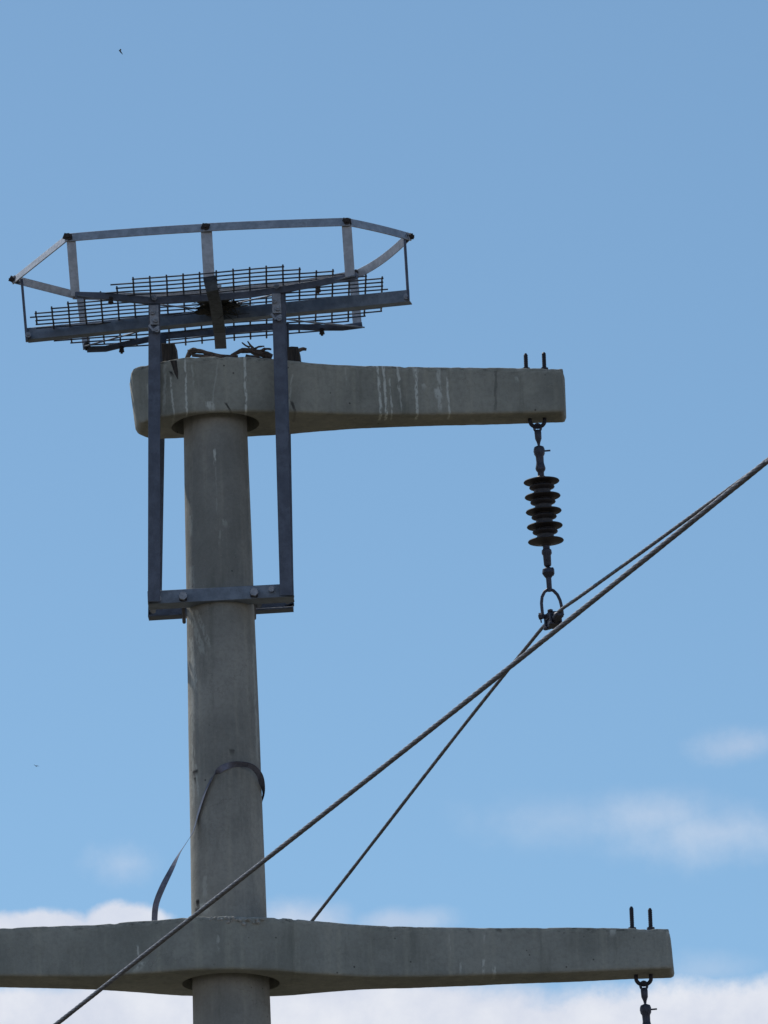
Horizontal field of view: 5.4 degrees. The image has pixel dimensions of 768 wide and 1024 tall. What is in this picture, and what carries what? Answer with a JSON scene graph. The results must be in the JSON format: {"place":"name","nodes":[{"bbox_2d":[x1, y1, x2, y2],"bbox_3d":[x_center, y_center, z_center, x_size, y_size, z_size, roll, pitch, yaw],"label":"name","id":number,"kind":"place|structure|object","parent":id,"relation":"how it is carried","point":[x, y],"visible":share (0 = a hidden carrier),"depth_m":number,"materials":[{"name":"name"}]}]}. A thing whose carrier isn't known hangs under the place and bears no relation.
{"place":"outdoors","nodes":[
{"label":"outdoors","id":0,"kind":"place"},
{"bbox_2d":[287,346,300,361],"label":"wood block","id":1,"kind":"structure","parent":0,"point":[293,353],"depth_m":34.28,"materials":[{"name":"brown wood"}]},
{"bbox_2d":[299,347,306,351],"bbox_3d":[-0.352,-0.680,34.385,0.062,0.025,0.021,-2,-15,-1],"label":"dry branch","id":2,"kind":"object","parent":1,"relation":"on","point":[302,348],"visible":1,"depth_m":34.38,"materials":[{"name":"brown wood"}]},
{"bbox_2d":[0,0,767,1023],"label":"sky","id":3,"kind":"structure","parent":0,"point":[583,184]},
{"bbox_3d":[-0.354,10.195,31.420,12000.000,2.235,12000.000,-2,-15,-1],"label":"ground","id":4,"kind":"structure","parent":0,"visible":0},
{"bbox_2d":[0,352,673,1023],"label":"utility pole","id":5,"kind":"object","parent":4,"relation":"on","point":[236,954],"visible":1,"depth_m":33.79,"materials":[{"name":"concrete"}]},
{"bbox_2d":[161,343,177,378],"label":"wood block","id":6,"kind":"structure","parent":5,"relation":"attached to","point":[169,352],"depth_m":34.28,"materials":[{"name":"brown wood"}]},
{"bbox_2d":[152,761,264,920],"bbox_3d":[-0.675,1.386,33.774,0.483,0.688,0.338,12,-21,-41],"label":"metal strap","id":7,"kind":"object","parent":5,"relation":"on","point":[218,770],"visible":1,"depth_m":33.76,"materials":[{"name":"metal"}]},
{"bbox_2d":[8,218,413,623],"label":"nest platform","id":8,"kind":"structure","parent":5,"relation":"attached to","point":[176,604],"depth_m":34.18,"materials":[{"name":"metal"}]},
{"bbox_2d":[175,299,253,319],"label":"nest remains","id":9,"kind":"object","parent":8,"relation":"attached to","point":[204,308],"visible":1,"depth_m":34.35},
{"bbox_2d":[185,349,237,357],"bbox_3d":[-0.723,-0.661,34.270,0.224,0.055,0.031,-3,-15,5],"label":"dry branch","id":10,"kind":"object","parent":5,"relation":"on","point":[197,353],"visible":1,"depth_m":34.27,"materials":[{"name":"brown wood"}]},
{"bbox_2d":[230,341,272,358],"bbox_3d":[-0.553,-0.671,34.279,0.178,0.103,0.050,-2,-15,-1],"label":"dry branch","id":11,"kind":"object","parent":5,"relation":"on","point":[260,353],"visible":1,"depth_m":34.28,"materials":[{"name":"brown wood"}]},
{"bbox_2d":[524,423,563,630],"bbox_3d":[0.671,0.056,34.299,0.160,0.899,0.172,-2,-15,-1],"label":"insulator","id":12,"kind":"object","parent":5,"relation":"hanging from","point":[543,512],"visible":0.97,"depth_m":34.28,"materials":[{"name":"ceramic"}]},
{"bbox_2d":[310,471,749,920],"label":"power cable","id":13,"kind":"object","parent":12,"relation":"attached to","point":[524,649],"visible":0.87,"depth_m":34.82,"materials":[{"name":"metal"}]},
{"bbox_2d":[639,980,656,1023],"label":"insulator","id":14,"kind":"object","parent":5,"relation":"hanging from","point":[645,1010],"visible":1,"depth_m":33.78,"materials":[{"name":"metal"}]},
{"bbox_3d":[-2.298,2.356,33.425,0.160,0.899,0.172,-2,-15,-1],"label":"insulator","id":15,"kind":"object","parent":5,"relation":"attached to","visible":0},
{"bbox_2d":[53,457,767,1023],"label":"power cable","id":16,"kind":"object","parent":15,"relation":"attached to","point":[451,713],"visible":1,"depth_m":27.15,"materials":[{"name":"metal"}]}
]}

